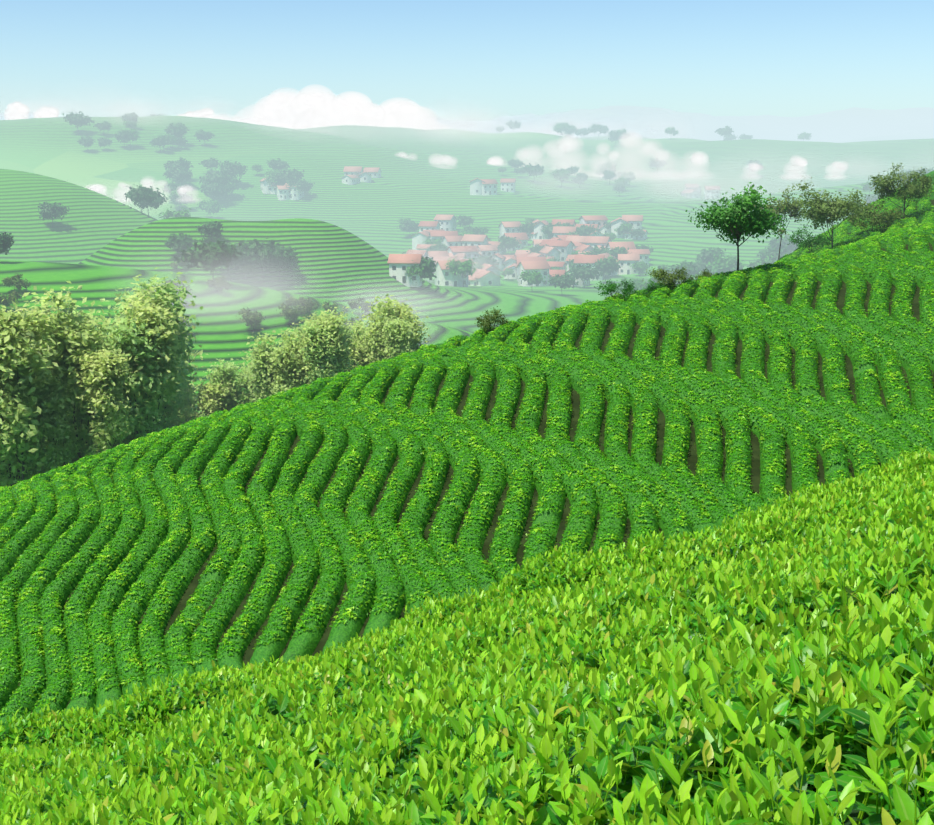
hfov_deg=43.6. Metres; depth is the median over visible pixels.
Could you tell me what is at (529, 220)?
village tree
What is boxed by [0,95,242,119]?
cloud
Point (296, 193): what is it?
house
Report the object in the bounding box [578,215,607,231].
house
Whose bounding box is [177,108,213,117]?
cloud
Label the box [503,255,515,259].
house
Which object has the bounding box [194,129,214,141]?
tree
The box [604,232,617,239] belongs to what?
village tree
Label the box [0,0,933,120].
sky
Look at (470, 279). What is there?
house
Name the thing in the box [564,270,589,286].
house
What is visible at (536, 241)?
house
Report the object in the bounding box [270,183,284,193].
house
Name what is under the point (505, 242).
village tree
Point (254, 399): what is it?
poplar tree
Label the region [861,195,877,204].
tree
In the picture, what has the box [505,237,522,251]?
house
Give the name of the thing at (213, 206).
tree
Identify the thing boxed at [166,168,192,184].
tree
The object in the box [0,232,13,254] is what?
dark tree
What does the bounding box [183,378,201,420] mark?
poplar tree
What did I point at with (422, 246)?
house
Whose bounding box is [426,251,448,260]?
house
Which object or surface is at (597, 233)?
house
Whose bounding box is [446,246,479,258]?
house
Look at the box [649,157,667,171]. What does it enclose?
tree
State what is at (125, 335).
poplar tree
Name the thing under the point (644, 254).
house
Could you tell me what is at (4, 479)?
poplar tree
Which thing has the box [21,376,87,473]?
poplar tree
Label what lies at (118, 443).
poplar tree
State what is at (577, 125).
mist
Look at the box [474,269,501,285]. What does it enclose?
house
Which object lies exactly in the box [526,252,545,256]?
house
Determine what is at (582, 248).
house
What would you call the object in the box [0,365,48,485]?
poplar tree
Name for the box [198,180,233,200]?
tree
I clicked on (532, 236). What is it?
house
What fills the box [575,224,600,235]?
village tree
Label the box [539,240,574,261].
house
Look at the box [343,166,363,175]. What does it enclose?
house
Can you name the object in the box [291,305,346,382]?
poplar tree
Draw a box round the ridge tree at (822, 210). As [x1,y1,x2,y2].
[792,176,869,247]
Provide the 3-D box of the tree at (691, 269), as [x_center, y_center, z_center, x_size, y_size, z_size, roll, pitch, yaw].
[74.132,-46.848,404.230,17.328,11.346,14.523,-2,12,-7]
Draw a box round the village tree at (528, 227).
[517,221,536,234]
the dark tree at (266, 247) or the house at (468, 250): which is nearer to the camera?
the dark tree at (266, 247)
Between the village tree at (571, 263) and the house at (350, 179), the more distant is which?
the house at (350, 179)
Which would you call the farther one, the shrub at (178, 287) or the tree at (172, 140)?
the tree at (172, 140)
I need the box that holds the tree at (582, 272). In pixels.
[569,263,601,287]
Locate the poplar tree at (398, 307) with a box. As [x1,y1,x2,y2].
[371,299,425,345]
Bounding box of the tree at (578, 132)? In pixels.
[575,128,589,138]
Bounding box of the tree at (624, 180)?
[614,176,629,185]
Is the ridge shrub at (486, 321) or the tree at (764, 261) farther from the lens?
the tree at (764, 261)
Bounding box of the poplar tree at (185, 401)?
[163,344,203,425]
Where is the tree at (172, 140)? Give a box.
[160,134,177,149]
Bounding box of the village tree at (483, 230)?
[475,225,490,234]
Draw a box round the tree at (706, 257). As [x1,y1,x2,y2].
[695,247,729,272]
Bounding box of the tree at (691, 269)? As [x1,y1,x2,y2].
[657,260,701,275]
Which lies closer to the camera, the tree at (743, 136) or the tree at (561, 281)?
the tree at (561, 281)
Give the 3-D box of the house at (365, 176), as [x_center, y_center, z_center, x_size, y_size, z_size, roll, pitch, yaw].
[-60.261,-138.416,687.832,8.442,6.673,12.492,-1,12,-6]
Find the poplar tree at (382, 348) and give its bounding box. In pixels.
[368,327,394,358]
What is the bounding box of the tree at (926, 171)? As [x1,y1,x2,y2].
[905,167,933,181]
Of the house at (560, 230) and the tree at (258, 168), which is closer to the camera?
the house at (560, 230)
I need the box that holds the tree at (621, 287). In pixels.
[616,277,635,292]
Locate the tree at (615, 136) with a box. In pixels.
[605,130,623,141]
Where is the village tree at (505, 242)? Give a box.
[495,236,520,254]
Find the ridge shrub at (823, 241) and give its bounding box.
[787,224,838,251]
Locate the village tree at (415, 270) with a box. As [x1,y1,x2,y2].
[406,262,424,275]
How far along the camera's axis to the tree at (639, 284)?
369.04 m
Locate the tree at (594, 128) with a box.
[585,123,608,136]
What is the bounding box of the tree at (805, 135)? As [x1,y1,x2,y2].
[797,132,811,140]
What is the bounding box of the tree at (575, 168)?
[566,166,579,176]
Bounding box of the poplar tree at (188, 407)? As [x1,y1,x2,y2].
[171,336,207,423]
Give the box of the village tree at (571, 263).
[566,259,574,269]
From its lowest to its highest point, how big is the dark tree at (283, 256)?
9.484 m
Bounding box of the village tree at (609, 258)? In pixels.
[606,255,619,263]
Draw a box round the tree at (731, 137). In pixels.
[724,134,737,139]
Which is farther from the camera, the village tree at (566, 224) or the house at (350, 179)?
the house at (350, 179)
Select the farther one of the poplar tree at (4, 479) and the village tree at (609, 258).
the village tree at (609, 258)
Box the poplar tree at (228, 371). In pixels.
[196,354,248,415]
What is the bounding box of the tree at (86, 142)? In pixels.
[77,136,94,151]
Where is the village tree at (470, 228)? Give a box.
[462,226,480,234]
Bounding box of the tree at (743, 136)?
[738,134,752,138]
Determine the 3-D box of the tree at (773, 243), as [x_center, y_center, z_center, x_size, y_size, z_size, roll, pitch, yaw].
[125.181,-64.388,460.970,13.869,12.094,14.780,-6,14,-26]
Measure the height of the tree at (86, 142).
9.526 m
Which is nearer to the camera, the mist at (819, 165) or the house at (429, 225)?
the house at (429, 225)
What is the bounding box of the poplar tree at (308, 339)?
[293,328,344,383]
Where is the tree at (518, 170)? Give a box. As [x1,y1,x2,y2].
[514,167,525,173]
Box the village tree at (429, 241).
[422,237,442,245]
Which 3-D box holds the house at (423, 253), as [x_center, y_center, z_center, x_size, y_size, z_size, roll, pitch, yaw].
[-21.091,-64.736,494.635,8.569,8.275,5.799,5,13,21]
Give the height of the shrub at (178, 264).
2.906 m
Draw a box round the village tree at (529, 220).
[524,216,534,223]
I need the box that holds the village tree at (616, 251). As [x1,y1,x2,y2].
[602,246,631,260]
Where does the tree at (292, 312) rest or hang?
on the terrain
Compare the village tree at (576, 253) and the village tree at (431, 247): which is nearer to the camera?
the village tree at (576, 253)
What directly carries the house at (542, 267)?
on the terrain
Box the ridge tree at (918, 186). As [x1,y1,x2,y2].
[868,163,933,218]
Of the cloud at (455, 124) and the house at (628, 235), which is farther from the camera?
the cloud at (455, 124)
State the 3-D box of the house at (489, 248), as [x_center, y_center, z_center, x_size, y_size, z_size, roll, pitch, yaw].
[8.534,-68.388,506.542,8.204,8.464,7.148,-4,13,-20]
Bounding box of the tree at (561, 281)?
[548,273,578,291]
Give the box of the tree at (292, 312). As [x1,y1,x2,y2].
[276,302,302,322]
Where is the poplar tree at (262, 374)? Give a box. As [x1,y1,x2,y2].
[237,328,281,399]
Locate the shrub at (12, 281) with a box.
[1,273,31,289]
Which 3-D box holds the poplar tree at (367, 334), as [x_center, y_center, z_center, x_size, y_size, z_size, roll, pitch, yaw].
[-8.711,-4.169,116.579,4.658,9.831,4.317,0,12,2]
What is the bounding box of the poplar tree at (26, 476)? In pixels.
[0,381,52,482]
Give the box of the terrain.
[0,106,933,712]
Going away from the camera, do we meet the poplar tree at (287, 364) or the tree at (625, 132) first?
the poplar tree at (287, 364)
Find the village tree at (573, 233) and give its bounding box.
[563,231,581,235]
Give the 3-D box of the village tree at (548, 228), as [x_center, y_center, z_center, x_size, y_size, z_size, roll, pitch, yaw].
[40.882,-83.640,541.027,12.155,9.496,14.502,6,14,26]
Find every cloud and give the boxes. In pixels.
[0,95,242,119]
[1,77,315,130]
[4,101,59,119]
[58,176,174,216]
[86,177,198,204]
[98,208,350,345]
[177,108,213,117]
[200,88,450,129]
[242,97,534,146]
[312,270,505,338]
[343,306,440,345]
[395,152,457,166]
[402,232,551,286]
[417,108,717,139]
[487,130,714,182]
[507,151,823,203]
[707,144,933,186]
[738,156,846,181]
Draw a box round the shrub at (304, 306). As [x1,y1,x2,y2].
[296,301,313,313]
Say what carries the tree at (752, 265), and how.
on the terrain
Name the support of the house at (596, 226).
on the terrain
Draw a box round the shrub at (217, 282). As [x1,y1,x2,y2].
[205,275,231,290]
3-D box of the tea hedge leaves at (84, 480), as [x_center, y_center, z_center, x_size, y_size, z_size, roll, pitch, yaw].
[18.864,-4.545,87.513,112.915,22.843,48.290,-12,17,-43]
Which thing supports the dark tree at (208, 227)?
on the terrain
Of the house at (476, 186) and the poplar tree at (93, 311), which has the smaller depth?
the poplar tree at (93, 311)
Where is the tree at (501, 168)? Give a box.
[497,166,506,171]
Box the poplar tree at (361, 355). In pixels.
[345,320,374,371]
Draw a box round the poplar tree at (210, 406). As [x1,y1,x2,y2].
[192,378,238,415]
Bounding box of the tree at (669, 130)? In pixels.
[664,126,677,139]
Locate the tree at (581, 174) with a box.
[576,173,587,183]
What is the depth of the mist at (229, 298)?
197.89 m
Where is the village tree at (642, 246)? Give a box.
[635,243,655,252]
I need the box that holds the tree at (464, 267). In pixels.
[445,257,476,286]
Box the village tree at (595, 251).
[587,246,607,254]
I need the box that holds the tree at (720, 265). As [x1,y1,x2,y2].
[708,253,745,272]
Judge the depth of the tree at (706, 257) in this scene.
442.68 m
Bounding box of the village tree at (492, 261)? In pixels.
[473,254,498,264]
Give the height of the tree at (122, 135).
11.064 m
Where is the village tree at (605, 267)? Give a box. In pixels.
[592,258,622,282]
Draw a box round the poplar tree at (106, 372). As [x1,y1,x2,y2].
[67,342,143,454]
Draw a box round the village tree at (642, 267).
[630,262,649,275]
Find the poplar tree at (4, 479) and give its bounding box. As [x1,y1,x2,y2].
[0,369,45,486]
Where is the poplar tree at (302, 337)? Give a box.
[296,311,352,383]
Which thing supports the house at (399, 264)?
on the terrain
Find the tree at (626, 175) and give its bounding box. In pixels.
[619,171,636,180]
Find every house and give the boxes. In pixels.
[260,177,274,193]
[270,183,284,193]
[276,186,290,199]
[284,183,303,199]
[342,175,360,184]
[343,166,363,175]
[357,172,371,182]
[363,167,381,177]
[387,254,422,286]
[406,250,427,256]
[412,231,429,249]
[416,244,436,251]
[418,221,440,231]
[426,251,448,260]
[429,231,457,244]
[433,214,455,230]
[433,256,457,259]
[434,260,467,286]
[441,236,462,246]
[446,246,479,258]
[448,253,465,258]
[461,234,488,245]
[468,273,478,285]
[469,178,483,194]
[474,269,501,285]
[477,245,498,256]
[480,179,497,195]
[481,263,500,275]
[488,241,503,253]
[490,253,504,271]
[498,221,521,237]
[500,179,515,192]
[503,233,528,246]
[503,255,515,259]
[503,256,515,267]
[503,263,516,278]
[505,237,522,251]
[515,250,529,253]
[515,254,527,256]
[516,257,545,280]
[516,260,550,285]
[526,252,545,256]
[529,232,548,240]
[532,239,551,246]
[533,220,550,238]
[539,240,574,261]
[539,246,560,261]
[547,261,566,269]
[549,269,565,284]
[551,219,574,237]
[552,226,576,236]
[557,235,578,239]
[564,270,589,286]
[565,255,574,270]
[566,236,586,243]
[573,242,585,251]
[573,244,592,251]
[574,255,604,280]
[576,224,598,229]
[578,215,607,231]
[581,231,604,235]
[584,236,611,248]
[598,253,616,276]
[600,224,610,233]
[605,242,635,250]
[610,217,628,237]
[618,254,639,274]
[622,215,642,229]
[624,229,647,239]
[625,249,649,265]
[681,189,700,197]
[684,184,698,190]
[704,186,720,198]
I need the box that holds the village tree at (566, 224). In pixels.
[557,222,575,226]
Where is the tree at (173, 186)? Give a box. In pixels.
[161,181,188,201]
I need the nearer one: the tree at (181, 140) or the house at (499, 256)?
the house at (499, 256)
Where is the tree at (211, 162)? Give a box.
[198,157,219,169]
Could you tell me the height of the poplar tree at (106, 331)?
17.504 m
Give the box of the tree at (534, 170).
[522,163,544,181]
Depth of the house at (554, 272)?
433.79 m
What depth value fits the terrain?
621.50 m
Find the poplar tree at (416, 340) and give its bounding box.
[393,307,430,351]
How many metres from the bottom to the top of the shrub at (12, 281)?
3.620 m
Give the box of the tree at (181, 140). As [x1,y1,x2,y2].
[176,136,187,148]
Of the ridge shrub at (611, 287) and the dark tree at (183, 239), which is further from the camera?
the dark tree at (183, 239)
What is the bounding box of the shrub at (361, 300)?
[347,297,373,311]
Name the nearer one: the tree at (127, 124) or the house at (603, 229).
the house at (603, 229)
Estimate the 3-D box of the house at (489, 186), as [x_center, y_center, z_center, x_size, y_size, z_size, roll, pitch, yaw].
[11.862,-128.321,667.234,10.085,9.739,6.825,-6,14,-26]
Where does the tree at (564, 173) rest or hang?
on the terrain
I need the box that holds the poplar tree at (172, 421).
[141,347,191,431]
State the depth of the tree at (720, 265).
419.70 m
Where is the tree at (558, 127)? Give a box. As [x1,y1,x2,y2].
[551,123,569,132]
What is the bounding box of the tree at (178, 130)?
[164,122,188,136]
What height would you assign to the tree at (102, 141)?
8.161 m
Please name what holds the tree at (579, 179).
on the terrain
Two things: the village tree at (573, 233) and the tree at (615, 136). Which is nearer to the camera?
the village tree at (573, 233)
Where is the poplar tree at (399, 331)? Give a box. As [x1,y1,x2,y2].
[375,315,418,358]
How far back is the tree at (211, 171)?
658.37 m
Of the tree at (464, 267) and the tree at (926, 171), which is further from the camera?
the tree at (926, 171)
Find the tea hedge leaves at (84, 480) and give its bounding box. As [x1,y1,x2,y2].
[0,188,933,715]
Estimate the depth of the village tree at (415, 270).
316.07 m
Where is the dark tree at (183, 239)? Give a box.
[165,233,196,259]
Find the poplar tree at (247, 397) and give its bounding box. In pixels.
[232,357,258,407]
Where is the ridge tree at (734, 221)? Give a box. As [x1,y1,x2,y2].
[686,182,786,270]
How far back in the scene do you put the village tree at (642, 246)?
485.91 m
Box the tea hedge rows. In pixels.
[0,171,933,729]
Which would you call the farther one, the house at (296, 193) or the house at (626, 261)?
the house at (296, 193)
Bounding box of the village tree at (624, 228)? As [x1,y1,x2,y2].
[614,222,633,235]
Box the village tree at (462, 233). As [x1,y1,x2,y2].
[458,229,473,235]
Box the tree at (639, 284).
[623,278,650,291]
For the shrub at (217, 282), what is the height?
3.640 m
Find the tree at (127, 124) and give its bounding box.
[123,120,137,127]
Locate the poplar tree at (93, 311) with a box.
[32,304,110,463]
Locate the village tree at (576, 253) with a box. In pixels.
[571,250,592,254]
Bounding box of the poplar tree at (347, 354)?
[336,321,358,369]
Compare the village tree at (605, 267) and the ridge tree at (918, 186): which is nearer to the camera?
the ridge tree at (918, 186)
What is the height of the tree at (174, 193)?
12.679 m
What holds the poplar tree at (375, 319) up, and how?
on the terrain
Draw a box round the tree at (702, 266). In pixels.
[690,260,710,272]
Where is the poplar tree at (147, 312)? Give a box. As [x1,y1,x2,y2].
[106,279,201,439]
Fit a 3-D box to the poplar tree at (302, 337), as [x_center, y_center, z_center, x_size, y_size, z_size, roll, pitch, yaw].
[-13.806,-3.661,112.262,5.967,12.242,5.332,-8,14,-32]
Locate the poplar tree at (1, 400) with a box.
[0,360,9,477]
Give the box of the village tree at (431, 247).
[427,244,442,250]
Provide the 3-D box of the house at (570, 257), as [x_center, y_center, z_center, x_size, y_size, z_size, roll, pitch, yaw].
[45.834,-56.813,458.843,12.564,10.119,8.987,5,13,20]
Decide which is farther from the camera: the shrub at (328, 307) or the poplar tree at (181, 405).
the shrub at (328, 307)
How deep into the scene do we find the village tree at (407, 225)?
563.82 m
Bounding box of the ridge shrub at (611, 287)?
[594,279,643,300]
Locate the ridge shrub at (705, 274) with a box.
[697,269,715,278]
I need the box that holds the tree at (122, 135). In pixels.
[114,130,131,148]
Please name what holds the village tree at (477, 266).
on the terrain
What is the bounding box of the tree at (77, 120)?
[62,111,94,133]
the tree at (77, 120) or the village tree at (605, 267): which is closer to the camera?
the village tree at (605, 267)
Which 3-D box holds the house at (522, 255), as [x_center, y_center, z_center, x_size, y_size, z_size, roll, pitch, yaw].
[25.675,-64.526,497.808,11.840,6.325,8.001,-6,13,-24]
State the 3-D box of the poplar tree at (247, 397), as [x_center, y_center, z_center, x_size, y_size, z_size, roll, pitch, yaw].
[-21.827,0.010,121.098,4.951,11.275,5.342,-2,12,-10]
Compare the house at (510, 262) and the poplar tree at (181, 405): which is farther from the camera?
the house at (510, 262)
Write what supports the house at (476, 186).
on the terrain
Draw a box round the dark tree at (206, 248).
[174,238,242,278]
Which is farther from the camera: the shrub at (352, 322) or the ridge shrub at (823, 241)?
the shrub at (352, 322)
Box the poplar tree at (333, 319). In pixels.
[298,304,354,375]
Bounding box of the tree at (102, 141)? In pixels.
[97,137,112,146]
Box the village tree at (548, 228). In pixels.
[541,221,561,235]
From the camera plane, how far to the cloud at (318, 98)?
2172.09 m
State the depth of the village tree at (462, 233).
531.23 m
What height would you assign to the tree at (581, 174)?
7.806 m
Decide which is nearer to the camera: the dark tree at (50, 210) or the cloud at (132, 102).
the dark tree at (50, 210)
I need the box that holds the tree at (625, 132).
[617,129,629,138]
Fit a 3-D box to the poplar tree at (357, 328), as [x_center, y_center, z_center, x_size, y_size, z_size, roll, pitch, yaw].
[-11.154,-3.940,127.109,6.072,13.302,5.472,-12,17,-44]
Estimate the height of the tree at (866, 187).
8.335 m
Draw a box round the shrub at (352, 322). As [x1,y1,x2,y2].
[344,317,367,328]
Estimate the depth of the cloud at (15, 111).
2173.04 m
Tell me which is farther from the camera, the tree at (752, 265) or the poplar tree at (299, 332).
the tree at (752, 265)
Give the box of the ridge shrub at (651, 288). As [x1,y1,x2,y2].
[643,278,664,293]
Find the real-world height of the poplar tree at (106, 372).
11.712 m
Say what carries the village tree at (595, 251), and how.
on the terrain
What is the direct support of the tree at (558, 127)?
on the terrain
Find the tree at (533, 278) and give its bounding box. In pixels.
[519,270,544,291]
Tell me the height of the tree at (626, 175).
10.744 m
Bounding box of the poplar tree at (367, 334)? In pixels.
[357,323,383,363]
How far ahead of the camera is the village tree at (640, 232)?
536.95 m
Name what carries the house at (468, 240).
on the terrain
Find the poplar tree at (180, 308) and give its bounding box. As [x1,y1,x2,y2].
[107,274,208,440]
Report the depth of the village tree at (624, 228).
542.43 m
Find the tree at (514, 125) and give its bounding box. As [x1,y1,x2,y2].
[505,120,521,132]
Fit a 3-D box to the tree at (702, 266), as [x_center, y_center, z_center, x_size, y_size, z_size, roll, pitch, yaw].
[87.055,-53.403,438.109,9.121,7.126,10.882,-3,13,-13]
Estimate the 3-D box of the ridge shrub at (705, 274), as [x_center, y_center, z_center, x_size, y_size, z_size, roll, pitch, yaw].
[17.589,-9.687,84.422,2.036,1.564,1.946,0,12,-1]
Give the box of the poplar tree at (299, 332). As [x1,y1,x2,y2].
[269,325,308,382]
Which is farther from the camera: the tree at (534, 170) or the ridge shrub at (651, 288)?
the tree at (534, 170)
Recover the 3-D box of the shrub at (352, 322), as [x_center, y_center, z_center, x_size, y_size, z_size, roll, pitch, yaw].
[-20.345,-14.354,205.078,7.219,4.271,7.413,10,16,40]
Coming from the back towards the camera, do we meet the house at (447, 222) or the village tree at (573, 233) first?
the house at (447, 222)
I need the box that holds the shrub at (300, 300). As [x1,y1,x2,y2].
[285,296,317,313]
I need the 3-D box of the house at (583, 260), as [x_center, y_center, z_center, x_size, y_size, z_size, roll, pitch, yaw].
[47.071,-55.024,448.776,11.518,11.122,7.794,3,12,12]
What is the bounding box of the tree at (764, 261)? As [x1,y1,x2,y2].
[755,255,777,266]
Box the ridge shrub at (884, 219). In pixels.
[843,199,908,231]
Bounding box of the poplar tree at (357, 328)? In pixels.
[345,316,377,360]
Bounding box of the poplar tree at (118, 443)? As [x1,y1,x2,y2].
[91,402,136,451]
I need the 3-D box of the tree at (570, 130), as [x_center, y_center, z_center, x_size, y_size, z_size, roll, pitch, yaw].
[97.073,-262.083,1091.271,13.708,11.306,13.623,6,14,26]
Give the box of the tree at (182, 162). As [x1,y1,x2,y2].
[163,157,193,170]
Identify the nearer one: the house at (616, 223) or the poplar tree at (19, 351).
the poplar tree at (19, 351)
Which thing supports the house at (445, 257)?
on the terrain
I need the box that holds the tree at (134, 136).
[120,128,139,147]
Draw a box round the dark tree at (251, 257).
[232,242,262,279]
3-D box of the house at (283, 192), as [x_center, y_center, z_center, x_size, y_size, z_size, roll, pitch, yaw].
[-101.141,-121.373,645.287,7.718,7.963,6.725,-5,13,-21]
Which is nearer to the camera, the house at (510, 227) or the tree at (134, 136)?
the house at (510, 227)
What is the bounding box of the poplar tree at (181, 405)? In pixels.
[100,267,198,427]
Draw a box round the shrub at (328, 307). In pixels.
[320,301,339,311]
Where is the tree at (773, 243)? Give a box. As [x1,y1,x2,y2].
[768,234,801,251]
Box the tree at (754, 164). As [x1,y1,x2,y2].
[744,160,762,171]
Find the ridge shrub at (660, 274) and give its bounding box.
[645,266,699,289]
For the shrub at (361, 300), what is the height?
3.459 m
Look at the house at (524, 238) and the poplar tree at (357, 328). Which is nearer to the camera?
the poplar tree at (357, 328)
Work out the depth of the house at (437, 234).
531.90 m
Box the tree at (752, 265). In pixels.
[747,259,770,267]
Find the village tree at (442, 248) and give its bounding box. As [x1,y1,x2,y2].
[432,244,447,250]
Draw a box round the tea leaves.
[0,446,933,824]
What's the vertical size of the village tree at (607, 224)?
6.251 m
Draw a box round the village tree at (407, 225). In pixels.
[397,220,418,237]
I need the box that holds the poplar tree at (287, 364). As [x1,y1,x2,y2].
[262,329,307,394]
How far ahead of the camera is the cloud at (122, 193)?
505.62 m
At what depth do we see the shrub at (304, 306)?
211.75 m
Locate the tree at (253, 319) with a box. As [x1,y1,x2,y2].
[236,307,265,331]
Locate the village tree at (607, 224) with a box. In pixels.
[604,222,610,228]
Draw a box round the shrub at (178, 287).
[155,279,195,298]
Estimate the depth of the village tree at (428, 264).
317.58 m
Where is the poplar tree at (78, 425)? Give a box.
[31,363,93,472]
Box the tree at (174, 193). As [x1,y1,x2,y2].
[166,187,192,204]
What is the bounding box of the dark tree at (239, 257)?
[204,242,247,281]
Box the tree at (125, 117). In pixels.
[120,112,137,123]
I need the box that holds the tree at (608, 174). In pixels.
[602,170,617,183]
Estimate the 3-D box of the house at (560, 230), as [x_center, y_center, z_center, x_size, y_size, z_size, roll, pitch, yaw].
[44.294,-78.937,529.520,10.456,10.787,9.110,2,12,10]
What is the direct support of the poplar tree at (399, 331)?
on the terrain
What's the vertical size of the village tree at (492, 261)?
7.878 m
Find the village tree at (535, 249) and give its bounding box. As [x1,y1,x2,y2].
[526,243,548,253]
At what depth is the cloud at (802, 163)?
754.85 m
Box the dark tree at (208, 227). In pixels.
[195,221,222,241]
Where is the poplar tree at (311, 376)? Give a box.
[292,317,344,383]
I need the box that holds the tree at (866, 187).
[860,181,876,194]
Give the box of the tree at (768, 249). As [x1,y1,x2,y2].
[757,246,771,259]
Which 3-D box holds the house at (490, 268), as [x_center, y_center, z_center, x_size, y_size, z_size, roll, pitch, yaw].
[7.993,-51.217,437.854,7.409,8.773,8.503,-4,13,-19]
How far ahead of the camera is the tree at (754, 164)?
859.26 m
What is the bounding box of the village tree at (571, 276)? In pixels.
[563,272,575,282]
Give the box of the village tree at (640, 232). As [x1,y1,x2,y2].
[629,228,644,236]
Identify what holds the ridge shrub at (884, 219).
on the terrain
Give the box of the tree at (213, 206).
[196,198,222,217]
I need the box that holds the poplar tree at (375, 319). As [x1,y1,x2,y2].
[356,293,408,361]
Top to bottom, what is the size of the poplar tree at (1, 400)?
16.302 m
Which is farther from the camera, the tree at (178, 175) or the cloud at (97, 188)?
the tree at (178, 175)
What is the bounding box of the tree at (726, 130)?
[714,126,733,136]
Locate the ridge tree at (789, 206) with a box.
[753,185,807,259]
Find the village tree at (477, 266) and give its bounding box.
[470,262,482,269]
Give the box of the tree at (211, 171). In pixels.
[206,168,220,174]
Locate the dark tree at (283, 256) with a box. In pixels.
[259,245,300,280]
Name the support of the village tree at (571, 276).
on the terrain
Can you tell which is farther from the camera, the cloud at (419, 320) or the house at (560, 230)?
the house at (560, 230)
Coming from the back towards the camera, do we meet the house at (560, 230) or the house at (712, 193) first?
the house at (712, 193)
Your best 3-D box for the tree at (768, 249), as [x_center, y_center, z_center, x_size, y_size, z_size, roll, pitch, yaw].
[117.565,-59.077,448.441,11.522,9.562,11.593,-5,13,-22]
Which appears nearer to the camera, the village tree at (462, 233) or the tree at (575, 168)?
the village tree at (462, 233)
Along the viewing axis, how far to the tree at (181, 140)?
726.44 m
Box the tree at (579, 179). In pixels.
[571,175,586,187]
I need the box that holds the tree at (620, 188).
[612,183,628,192]
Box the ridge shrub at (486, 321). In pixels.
[475,306,511,332]
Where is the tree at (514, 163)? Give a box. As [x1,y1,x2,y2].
[507,158,524,168]
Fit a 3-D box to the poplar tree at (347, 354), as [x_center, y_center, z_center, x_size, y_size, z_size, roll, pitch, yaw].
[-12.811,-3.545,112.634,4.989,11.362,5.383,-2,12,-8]
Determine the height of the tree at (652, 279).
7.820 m
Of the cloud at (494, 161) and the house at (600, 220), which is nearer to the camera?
the house at (600, 220)
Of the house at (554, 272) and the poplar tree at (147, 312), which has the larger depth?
the house at (554, 272)
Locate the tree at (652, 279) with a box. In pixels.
[647,276,666,285]
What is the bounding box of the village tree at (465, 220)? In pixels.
[456,215,474,226]
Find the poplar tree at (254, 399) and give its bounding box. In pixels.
[240,355,266,401]
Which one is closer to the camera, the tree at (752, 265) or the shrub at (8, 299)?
the shrub at (8, 299)
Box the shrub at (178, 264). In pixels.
[169,260,186,269]
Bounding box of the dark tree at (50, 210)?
[38,201,69,227]
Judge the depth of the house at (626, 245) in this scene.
478.39 m
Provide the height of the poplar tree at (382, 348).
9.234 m
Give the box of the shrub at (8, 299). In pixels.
[0,290,25,304]
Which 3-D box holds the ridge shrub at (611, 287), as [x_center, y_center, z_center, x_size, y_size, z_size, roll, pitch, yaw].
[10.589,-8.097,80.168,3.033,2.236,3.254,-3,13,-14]
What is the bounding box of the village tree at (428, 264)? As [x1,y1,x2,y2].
[411,257,436,288]
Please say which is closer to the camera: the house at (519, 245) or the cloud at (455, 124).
the house at (519, 245)
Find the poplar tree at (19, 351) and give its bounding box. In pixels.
[0,293,75,482]
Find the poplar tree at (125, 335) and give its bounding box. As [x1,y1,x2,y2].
[95,310,181,442]
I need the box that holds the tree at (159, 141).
[149,135,169,151]
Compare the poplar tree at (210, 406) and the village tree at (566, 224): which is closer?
the poplar tree at (210, 406)
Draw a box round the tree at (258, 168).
[250,164,264,171]
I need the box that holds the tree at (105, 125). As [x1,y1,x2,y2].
[93,120,112,134]
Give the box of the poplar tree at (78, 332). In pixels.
[22,281,127,460]
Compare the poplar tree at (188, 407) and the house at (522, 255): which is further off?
the house at (522, 255)
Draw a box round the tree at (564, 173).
[549,167,569,181]
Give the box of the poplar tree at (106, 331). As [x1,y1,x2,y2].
[46,313,111,463]
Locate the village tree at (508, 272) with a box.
[500,267,514,276]
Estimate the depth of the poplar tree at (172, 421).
104.77 m
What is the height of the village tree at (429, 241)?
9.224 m
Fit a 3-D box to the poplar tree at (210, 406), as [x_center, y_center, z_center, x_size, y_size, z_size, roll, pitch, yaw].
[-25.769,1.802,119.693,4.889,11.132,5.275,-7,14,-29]
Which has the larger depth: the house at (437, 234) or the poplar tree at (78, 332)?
the house at (437, 234)
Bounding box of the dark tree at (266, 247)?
[238,238,283,277]
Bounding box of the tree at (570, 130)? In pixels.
[563,126,576,134]
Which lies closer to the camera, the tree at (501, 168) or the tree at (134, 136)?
the tree at (134, 136)

